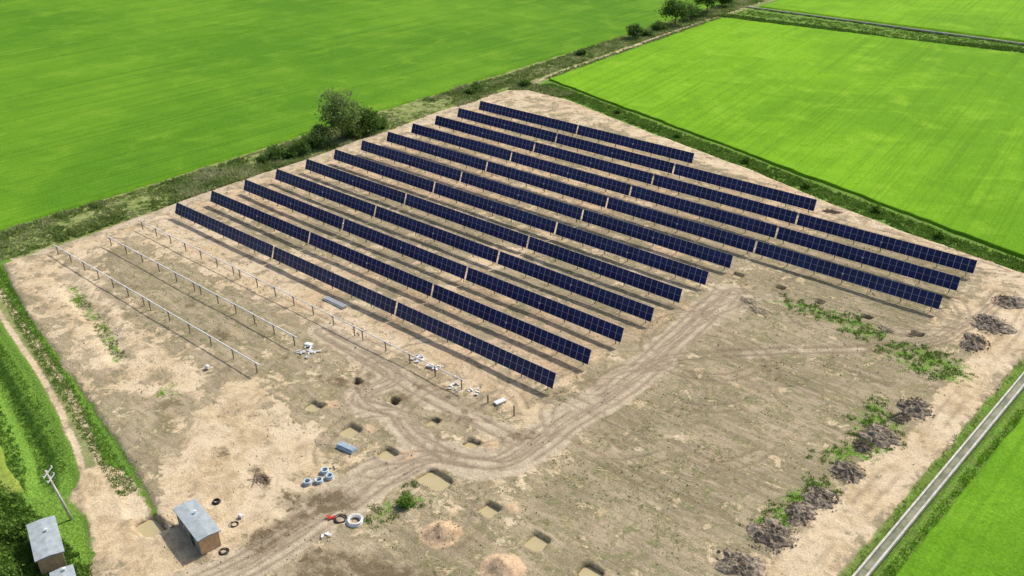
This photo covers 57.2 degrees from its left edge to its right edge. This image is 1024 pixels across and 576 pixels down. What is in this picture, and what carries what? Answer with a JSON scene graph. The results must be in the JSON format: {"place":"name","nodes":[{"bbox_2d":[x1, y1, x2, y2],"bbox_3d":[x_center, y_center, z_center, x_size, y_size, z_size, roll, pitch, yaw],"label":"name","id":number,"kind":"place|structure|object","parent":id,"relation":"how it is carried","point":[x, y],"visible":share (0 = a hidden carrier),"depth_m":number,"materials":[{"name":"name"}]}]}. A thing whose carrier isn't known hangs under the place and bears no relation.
{"place":"outdoors","nodes":[
{"label":"outdoors","id":0,"kind":"place"},
{"bbox_2d":[0,446,22,495],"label":"rough grass field","id":1,"kind":"structure","parent":0,"point":[6,474],"depth_m":114.64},
{"bbox_2d":[136,519,163,536],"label":"water","id":2,"kind":"structure","parent":0,"point":[151,528],"depth_m":107.49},
{"bbox_2d":[305,404,320,411],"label":"water","id":3,"kind":"structure","parent":0,"point":[313,407],"depth_m":127.27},
{"bbox_2d":[341,427,359,436],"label":"water","id":4,"kind":"structure","parent":0,"point":[350,432],"depth_m":122.23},
{"bbox_2d":[0,0,764,261],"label":"rice field","id":5,"kind":"structure","parent":0,"point":[101,99],"depth_m":287.10,"materials":[{"name":"plant"}]},
{"bbox_2d":[378,450,396,459],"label":"water","id":6,"kind":"structure","parent":0,"point":[387,455],"depth_m":117.93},
{"bbox_2d":[418,472,450,490],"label":"water","id":7,"kind":"structure","parent":0,"point":[434,481],"depth_m":113.20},
{"bbox_2d":[478,505,498,517],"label":"water","id":8,"kind":"structure","parent":0,"point":[488,511],"depth_m":108.32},
{"bbox_2d":[0,0,1023,575],"bbox_3d":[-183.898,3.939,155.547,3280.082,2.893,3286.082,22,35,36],"label":"ground","id":9,"kind":"structure","parent":0,"point":[100,532],"depth_m":129.48,"materials":[{"name":"soil"}]},
{"bbox_2d":[0,511,8,533],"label":"bush","id":10,"kind":"object","parent":9,"relation":"on","point":[1,519],"visible":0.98,"depth_m":106.02,"materials":[{"name":"green plant"}]},
{"bbox_2d":[0,480,17,511],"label":"bush","id":11,"kind":"object","parent":9,"relation":"on","point":[3,496],"visible":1,"depth_m":109.69,"materials":[{"name":"green plant"}]},
{"bbox_2d":[0,556,24,575],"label":"bush","id":12,"kind":"object","parent":9,"relation":"on","point":[8,570],"visible":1,"depth_m":98.71,"materials":[{"name":"green plant"}]},
{"bbox_2d":[2,516,41,543],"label":"bush","id":13,"kind":"object","parent":9,"relation":"on","point":[18,528],"visible":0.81,"depth_m":105.21,"materials":[{"name":"green plant"}]},
{"bbox_2d":[26,515,66,575],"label":"site cabin","id":14,"kind":"object","parent":9,"relation":"on","point":[46,543],"visible":1,"depth_m":101.17,"materials":[{"name":"metal"}]},
{"bbox_2d":[42,465,73,519],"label":"utility pole","id":15,"kind":"object","parent":9,"relation":"on","point":[60,497],"visible":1,"depth_m":106.05,"materials":[{"name":"wood"}]},
{"bbox_2d":[49,564,75,575],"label":"site cabin","id":16,"kind":"object","parent":9,"relation":"on","point":[68,570],"visible":1,"depth_m":98.21,"materials":[{"name":"white metal"}]},
{"bbox_2d":[54,245,144,305],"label":"tracker frame","id":17,"kind":"object","parent":9,"relation":"on","point":[83,262],"visible":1,"depth_m":160.94,"materials":[{"name":"metal"}]},
{"bbox_2d":[107,236,196,291],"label":"tracker frame","id":18,"kind":"object","parent":9,"relation":"on","point":[158,264],"visible":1,"depth_m":163.57,"materials":[{"name":"metal"}]},
{"bbox_2d":[138,220,234,274],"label":"tracker frame","id":19,"kind":"object","parent":9,"relation":"on","point":[200,251],"visible":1,"depth_m":170.26,"materials":[{"name":"metal"}]},
{"bbox_2d":[172,499,220,554],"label":"site cabin","id":20,"kind":"object","parent":9,"relation":"on","point":[199,526],"visible":1,"depth_m":103.14,"materials":[{"name":"metal"}]},
{"bbox_2d":[145,298,259,372],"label":"tracker frame","id":21,"kind":"object","parent":9,"relation":"on","point":[188,324],"visible":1,"depth_m":141.27,"materials":[{"name":"metal"}]},
{"bbox_2d":[175,202,272,259],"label":"solar tracker","id":22,"kind":"object","parent":9,"relation":"on","point":[233,234],"visible":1,"depth_m":174.27,"materials":[{"name":"blue glass"}]},
{"bbox_2d":[196,284,297,345],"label":"tracker frame","id":23,"kind":"object","parent":9,"relation":"on","point":[235,305],"visible":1,"depth_m":146.86,"materials":[{"name":"metal"}]},
{"bbox_2d":[247,472,272,484],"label":"timber pile","id":24,"kind":"object","parent":9,"relation":"on","point":[265,476],"visible":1,"depth_m":113.30,"materials":[{"name":"brown wood"}]},
{"bbox_2d":[210,191,309,244],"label":"solar tracker","id":25,"kind":"object","parent":9,"relation":"on","point":[278,224],"visible":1,"depth_m":179.51,"materials":[{"name":"blue glass"}]},
{"bbox_2d":[254,153,268,162],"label":"bush","id":26,"kind":"object","parent":9,"relation":"on","point":[261,158],"visible":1,"depth_m":211.97,"materials":[{"name":"green plant"}]},
{"bbox_2d":[264,142,287,159],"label":"bush","id":27,"kind":"object","parent":9,"relation":"on","point":[272,150],"visible":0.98,"depth_m":214.03,"materials":[{"name":"green plant"}]},
{"bbox_2d":[285,145,298,158],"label":"bush","id":28,"kind":"object","parent":9,"relation":"on","point":[290,153],"visible":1,"depth_m":214.86,"materials":[{"name":"green plant"}]},
{"bbox_2d":[244,179,343,231],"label":"solar tracker","id":29,"kind":"object","parent":9,"relation":"on","point":[319,214],"visible":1,"depth_m":184.75,"materials":[{"name":"blue glass"}]},
{"bbox_2d":[236,268,357,335],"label":"tracker frame","id":30,"kind":"object","parent":9,"relation":"on","point":[293,297],"visible":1,"depth_m":150.55,"materials":[{"name":"metal"}]},
{"bbox_2d":[286,138,311,155],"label":"bush","id":31,"kind":"object","parent":9,"relation":"on","point":[302,146],"visible":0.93,"depth_m":215.85,"materials":[{"name":"green plant"}]},
{"bbox_2d":[294,129,318,146],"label":"bush","id":32,"kind":"object","parent":9,"relation":"on","point":[307,138],"visible":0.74,"depth_m":218.33,"materials":[{"name":"green plant"}]},
{"bbox_2d":[296,346,320,357],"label":"scrap pile","id":33,"kind":"object","parent":9,"relation":"on","point":[304,351],"visible":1,"depth_m":138.91,"materials":[{"name":"metal"}]},
{"bbox_2d":[302,121,339,147],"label":"bush","id":34,"kind":"object","parent":9,"relation":"on","point":[320,132],"visible":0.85,"depth_m":220.23,"materials":[{"name":"green plant"}]},
{"bbox_2d":[275,169,375,218],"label":"solar tracker","id":35,"kind":"object","parent":9,"relation":"on","point":[357,204],"visible":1,"depth_m":189.98,"materials":[{"name":"blue glass"}]},
{"bbox_2d":[273,246,396,315],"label":"solar tracker","id":36,"kind":"object","parent":9,"relation":"on","point":[361,292],"visible":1,"depth_m":155.26,"materials":[{"name":"blue glass"}]},
{"bbox_2d":[322,296,347,308],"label":"steel beam bundle","id":37,"kind":"object","parent":9,"relation":"on","point":[338,304],"visible":1,"depth_m":152.17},
{"bbox_2d":[312,86,369,138],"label":"tree","id":38,"kind":"object","parent":9,"relation":"on","point":[334,110],"visible":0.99,"depth_m":222.13,"materials":[{"name":"green plant"}]},
{"bbox_2d":[336,441,357,454],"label":"pipe bundle","id":39,"kind":"object","parent":9,"relation":"on","point":[346,447],"visible":1,"depth_m":118.07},
{"bbox_2d":[346,513,362,527],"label":"pipe coil","id":40,"kind":"object","parent":9,"relation":"on","point":[354,525],"visible":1,"depth_m":106.20,"materials":[{"name":"white plastic"}]},
{"bbox_2d":[305,159,405,205],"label":"solar tracker","id":41,"kind":"object","parent":9,"relation":"on","point":[369,186],"visible":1,"depth_m":195.20,"materials":[{"name":"blue glass"}]},
{"bbox_2d":[344,125,367,138],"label":"bush","id":42,"kind":"object","parent":9,"relation":"on","point":[356,133],"visible":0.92,"depth_m":226.40,"materials":[{"name":"green plant"}]},
{"bbox_2d":[354,105,384,136],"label":"tree","id":43,"kind":"object","parent":9,"relation":"on","point":[370,120],"visible":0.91,"depth_m":228.16,"materials":[{"name":"green plant"}]},
{"bbox_2d":[309,232,432,297],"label":"solar tracker","id":44,"kind":"object","parent":9,"relation":"on","point":[409,280],"visible":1,"depth_m":160.54,"materials":[{"name":"blue glass"}]},
{"bbox_2d":[374,116,392,129],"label":"bush","id":45,"kind":"object","parent":9,"relation":"on","point":[385,121],"visible":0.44,"depth_m":233.04,"materials":[{"name":"green plant"}]},
{"bbox_2d":[334,149,433,193],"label":"solar tracker","id":46,"kind":"object","parent":9,"relation":"on","point":[390,172],"visible":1,"depth_m":200.48,"materials":[{"name":"blue glass"}]},
{"bbox_2d":[394,490,414,509],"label":"bush","id":47,"kind":"object","parent":9,"relation":"on","point":[406,501],"visible":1,"depth_m":108.30,"materials":[{"name":"green plant"}]},
{"bbox_2d":[343,219,466,279],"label":"solar tracker","id":48,"kind":"object","parent":9,"relation":"on","point":[421,255],"visible":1,"depth_m":165.75,"materials":[{"name":"blue glass"}]},
{"bbox_2d":[361,140,460,180],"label":"solar tracker","id":49,"kind":"object","parent":9,"relation":"on","point":[419,163],"visible":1,"depth_m":205.75,"materials":[{"name":"blue glass"}]},
{"bbox_2d":[358,328,465,389],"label":"tracker frame","id":50,"kind":"object","parent":9,"relation":"on","point":[406,352],"visible":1,"depth_m":135.11,"materials":[{"name":"metal"}]},
{"bbox_2d":[386,132,486,172],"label":"solar tracker","id":51,"kind":"object","parent":9,"relation":"on","point":[447,154],"visible":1,"depth_m":210.94,"materials":[{"name":"blue glass"}]},
{"bbox_2d":[375,206,498,264],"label":"solar tracker","id":52,"kind":"object","parent":9,"relation":"on","point":[448,238],"visible":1,"depth_m":170.98,"materials":[{"name":"blue glass"}]},
{"bbox_2d":[411,123,511,162],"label":"solar tracker","id":53,"kind":"object","parent":9,"relation":"on","point":[476,146],"visible":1,"depth_m":216.15,"materials":[{"name":"blue glass"}]},
{"bbox_2d":[405,194,527,249],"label":"solar tracker","id":54,"kind":"object","parent":9,"relation":"on","point":[480,225],"visible":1,"depth_m":176.24,"materials":[{"name":"blue glass"}]},
{"bbox_2d":[395,302,555,388],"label":"solar tracker","id":55,"kind":"object","parent":9,"relation":"on","point":[513,362],"visible":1,"depth_m":136.23,"materials":[{"name":"blue glass"}]},
{"bbox_2d":[469,80,483,90],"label":"bush","id":56,"kind":"object","parent":9,"relation":"on","point":[476,84],"visible":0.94,"depth_m":261.13,"materials":[{"name":"green plant"}]},
{"bbox_2d":[434,115,534,151],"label":"solar tracker","id":57,"kind":"object","parent":9,"relation":"on","point":[506,139],"visible":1,"depth_m":221.41,"materials":[{"name":"blue glass"}]},
{"bbox_2d":[434,182,555,235],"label":"solar tracker","id":58,"kind":"object","parent":9,"relation":"on","point":[518,215],"visible":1,"depth_m":181.47,"materials":[{"name":"blue glass"}]},
{"bbox_2d":[457,108,556,142],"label":"solar tracker","id":59,"kind":"object","parent":9,"relation":"on","point":[542,134],"visible":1,"depth_m":226.66,"materials":[{"name":"blue glass"}]},
{"bbox_2d":[432,284,590,364],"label":"solar tracker","id":60,"kind":"object","parent":9,"relation":"on","point":[559,344],"visible":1,"depth_m":141.51,"materials":[{"name":"blue glass"}]},
{"bbox_2d":[0,7,1023,575],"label":"green weeds","id":61,"kind":"object","parent":9,"relation":"on","point":[22,549],"visible":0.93,"depth_m":142.91,"materials":[{"name":"plant"}]},
{"bbox_2d":[19,94,1021,575],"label":"soil clods","id":62,"kind":"object","parent":9,"relation":"on","point":[461,364],"visible":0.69,"depth_m":141.63,"materials":[{"name":"soil"}]},
{"bbox_2d":[461,172,582,221],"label":"solar tracker","id":63,"kind":"object","parent":9,"relation":"on","point":[557,207],"visible":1,"depth_m":186.69,"materials":[{"name":"blue glass"}]},
{"bbox_2d":[519,78,531,86],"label":"bush","id":64,"kind":"object","parent":9,"relation":"on","point":[524,82],"visible":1,"depth_m":263.49,"materials":[{"name":"green plant"}]},
{"bbox_2d":[479,101,577,133],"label":"solar tracker","id":65,"kind":"object","parent":9,"relation":"on","point":[511,113],"visible":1,"depth_m":231.87,"materials":[{"name":"blue glass"}]},
{"bbox_2d":[40,102,1023,575],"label":"sparse weeds","id":66,"kind":"object","parent":9,"relation":"on","point":[636,400],"visible":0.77,"depth_m":125.24,"materials":[{"name":"green plant"}]},
{"bbox_2d":[466,267,623,343],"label":"solar tracker","id":67,"kind":"object","parent":9,"relation":"on","point":[589,322],"visible":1,"depth_m":146.74,"materials":[{"name":"blue glass"}]},
{"bbox_2d":[486,161,607,208],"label":"solar tracker","id":68,"kind":"object","parent":9,"relation":"on","point":[582,195],"visible":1,"depth_m":191.96,"materials":[{"name":"blue glass"}]},
{"bbox_2d":[510,152,630,197],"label":"solar tracker","id":69,"kind":"object","parent":9,"relation":"on","point":[605,183],"visible":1,"depth_m":197.17,"materials":[{"name":"blue glass"}]},
{"bbox_2d":[497,251,653,322],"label":"solar tracker","id":70,"kind":"object","parent":9,"relation":"on","point":[601,295],"visible":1,"depth_m":152.04,"materials":[{"name":"blue glass"}]},
{"bbox_2d":[534,142,652,184],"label":"solar tracker","id":71,"kind":"object","parent":9,"relation":"on","point":[600,165],"visible":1,"depth_m":202.46,"materials":[{"name":"blue glass"}]},
{"bbox_2d":[527,236,681,303],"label":"solar tracker","id":72,"kind":"object","parent":9,"relation":"on","point":[647,284],"visible":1,"depth_m":157.26,"materials":[{"name":"blue glass"}]},
{"bbox_2d":[556,133,674,173],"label":"solar tracker","id":73,"kind":"object","parent":9,"relation":"on","point":[624,155],"visible":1,"depth_m":207.66,"materials":[{"name":"blue glass"}]},
{"bbox_2d":[555,222,708,285],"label":"solar tracker","id":74,"kind":"object","parent":9,"relation":"on","point":[677,268],"visible":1,"depth_m":162.52,"materials":[{"name":"blue glass"}]},
{"bbox_2d":[625,23,643,38],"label":"tree","id":75,"kind":"object","parent":9,"relation":"on","point":[636,28],"visible":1,"depth_m":311.99,"materials":[{"name":"green plant"}]},
{"bbox_2d":[577,125,693,163],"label":"solar tracker","id":76,"kind":"object","parent":9,"relation":"on","point":[646,146],"visible":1,"depth_m":212.95,"materials":[{"name":"blue glass"}]},
{"bbox_2d":[582,209,732,269],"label":"solar tracker","id":77,"kind":"object","parent":9,"relation":"on","point":[700,252],"visible":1,"depth_m":167.75,"materials":[{"name":"blue glass"}]},
{"bbox_2d":[652,19,668,29],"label":"bush","id":78,"kind":"object","parent":9,"relation":"on","point":[659,25],"visible":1,"depth_m":323.37,"materials":[{"name":"green plant"}]},
{"bbox_2d":[655,0,693,24],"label":"tree","id":79,"kind":"object","parent":9,"relation":"on","point":[674,8],"visible":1,"depth_m":327.57,"materials":[{"name":"green plant"}]},
{"bbox_2d":[607,197,755,253],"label":"solar tracker","id":80,"kind":"object","parent":9,"relation":"on","point":[695,228],"visible":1,"depth_m":172.98,"materials":[{"name":"blue glass"}]},
{"bbox_2d":[686,2,700,19],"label":"tree","id":81,"kind":"object","parent":9,"relation":"on","point":[695,11],"visible":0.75,"depth_m":336.43,"materials":[{"name":"green plant"}]},
{"bbox_2d":[630,185,777,238],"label":"solar tracker","id":82,"kind":"object","parent":9,"relation":"on","point":[725,217],"visible":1,"depth_m":178.25,"materials":[{"name":"blue glass"}]},
{"bbox_2d":[692,0,720,11],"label":"tree","id":83,"kind":"object","parent":9,"relation":"on","point":[707,2],"visible":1,"depth_m":345.70,"materials":[{"name":"green plant"}]},
{"bbox_2d":[652,174,797,225],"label":"solar tracker","id":84,"kind":"object","parent":9,"relation":"on","point":[756,207],"visible":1,"depth_m":183.48,"materials":[{"name":"blue glass"}]},
{"bbox_2d":[715,547,766,575],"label":"soil heap","id":85,"kind":"object","parent":9,"relation":"on","point":[739,563],"visible":1,"depth_m":99.08,"materials":[{"name":"soil"}]},
{"bbox_2d":[673,164,816,212],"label":"solar tracker","id":86,"kind":"object","parent":9,"relation":"on","point":[788,198],"visible":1,"depth_m":188.71,"materials":[{"name":"blue glass"}]},
{"bbox_2d":[743,303,772,316],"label":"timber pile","id":87,"kind":"object","parent":9,"relation":"on","point":[758,308],"visible":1,"depth_m":147.81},
{"bbox_2d":[745,518,798,553],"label":"soil heap","id":88,"kind":"object","parent":9,"relation":"on","point":[773,533],"visible":1,"depth_m":102.94,"materials":[{"name":"soil"}]},
{"bbox_2d":[783,500,817,529],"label":"soil heap","id":89,"kind":"object","parent":9,"relation":"on","point":[799,513],"visible":1,"depth_m":105.88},
{"bbox_2d":[801,180,811,187],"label":"bush","id":90,"kind":"object","parent":9,"relation":"on","point":[805,184],"visible":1,"depth_m":193.92,"materials":[{"name":"green plant"}]},
{"bbox_2d":[800,484,841,511],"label":"soil heap","id":91,"kind":"object","parent":9,"relation":"on","point":[821,498],"visible":1,"depth_m":108.21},
{"bbox_2d":[827,460,865,484],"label":"soil heap","id":92,"kind":"object","parent":9,"relation":"on","point":[846,470],"visible":1,"depth_m":112.31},
{"bbox_2d":[755,241,942,310],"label":"solar tracker","id":93,"kind":"object","parent":9,"relation":"on","point":[888,286],"visible":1,"depth_m":153.98,"materials":[{"name":"blue glass"}]},
{"bbox_2d":[851,438,874,453],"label":"brush pile","id":94,"kind":"object","parent":9,"relation":"on","point":[864,445],"visible":1,"depth_m":116.77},
{"bbox_2d":[776,226,960,292],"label":"solar tracker","id":95,"kind":"object","parent":9,"relation":"on","point":[925,274],"visible":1,"depth_m":159.26,"materials":[{"name":"blue glass"}]},
{"bbox_2d":[870,203,882,212],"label":"bush","id":96,"kind":"object","parent":9,"relation":"on","point":[877,208],"visible":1,"depth_m":182.01,"materials":[{"name":"green plant"}]},
{"bbox_2d":[856,423,903,448],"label":"soil heap","id":97,"kind":"object","parent":9,"relation":"on","point":[881,436],"visible":1,"depth_m":118.36,"materials":[{"name":"soil"}]},
{"bbox_2d":[796,213,976,275],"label":"solar tracker","id":98,"kind":"object","parent":9,"relation":"on","point":[950,260],"visible":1,"depth_m":164.50,"materials":[{"name":"blue glass"}]},
{"bbox_2d":[890,411,911,423],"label":"soil heap","id":99,"kind":"object","parent":9,"relation":"on","point":[902,416],"visible":1,"depth_m":121.89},
{"bbox_2d":[896,395,935,419],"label":"soil heap","id":100,"kind":"object","parent":9,"relation":"on","point":[912,407],"visible":1,"depth_m":123.49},
{"bbox_2d":[932,229,946,237],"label":"bush","id":101,"kind":"object","parent":9,"relation":"on","point":[940,233],"visible":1,"depth_m":171.30,"materials":[{"name":"green plant"}]},
{"bbox_2d":[958,332,991,351],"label":"brush pile","id":102,"kind":"object","parent":9,"relation":"on","point":[973,342],"visible":1,"depth_m":137.73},
{"bbox_2d":[966,313,1017,336],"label":"soil heap","id":103,"kind":"object","parent":9,"relation":"on","point":[994,325],"visible":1,"depth_m":142.05,"materials":[{"name":"soil"}]},
{"bbox_2d":[991,293,1023,309],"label":"brush pile","id":104,"kind":"object","parent":9,"relation":"on","point":[1009,302],"visible":1,"depth_m":148.39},
{"bbox_2d":[524,536,548,550],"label":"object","id":105,"kind":"structure","parent":0,"point":[536,543],"depth_m":103.58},
{"bbox_2d":[578,567,602,575],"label":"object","id":106,"kind":"structure","parent":0,"point":[587,571],"depth_m":99.69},
{"bbox_2d":[549,18,1023,258],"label":"rice field","id":107,"kind":"structure","parent":0,"point":[931,133],"depth_m":242.06,"materials":[{"name":"plant"}]},
{"bbox_2d":[746,6,1023,44],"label":"canal","id":108,"kind":"structure","parent":0,"point":[935,32],"depth_m":320.15,"materials":[{"name":"concrete"}]},
{"bbox_2d":[759,0,1023,42],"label":"rice field","id":109,"kind":"structure","parent":0,"point":[1000,19],"depth_m":339.82,"materials":[{"name":"plant"}]},
{"bbox_2d":[852,372,1023,575],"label":"canal","id":110,"kind":"structure","parent":0,"point":[875,558],"depth_m":110.92,"materials":[{"name":"concrete"}]},
{"bbox_2d":[896,414,1023,575],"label":"rice field","id":111,"kind":"structure","parent":0,"point":[977,529],"depth_m":103.82,"materials":[{"name":"plant"}]},
{"bbox_2d":[879,402,1023,575],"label":"grass verge","id":112,"kind":"structure","parent":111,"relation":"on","point":[989,453],"depth_m":109.14,"materials":[{"name":"plant"}]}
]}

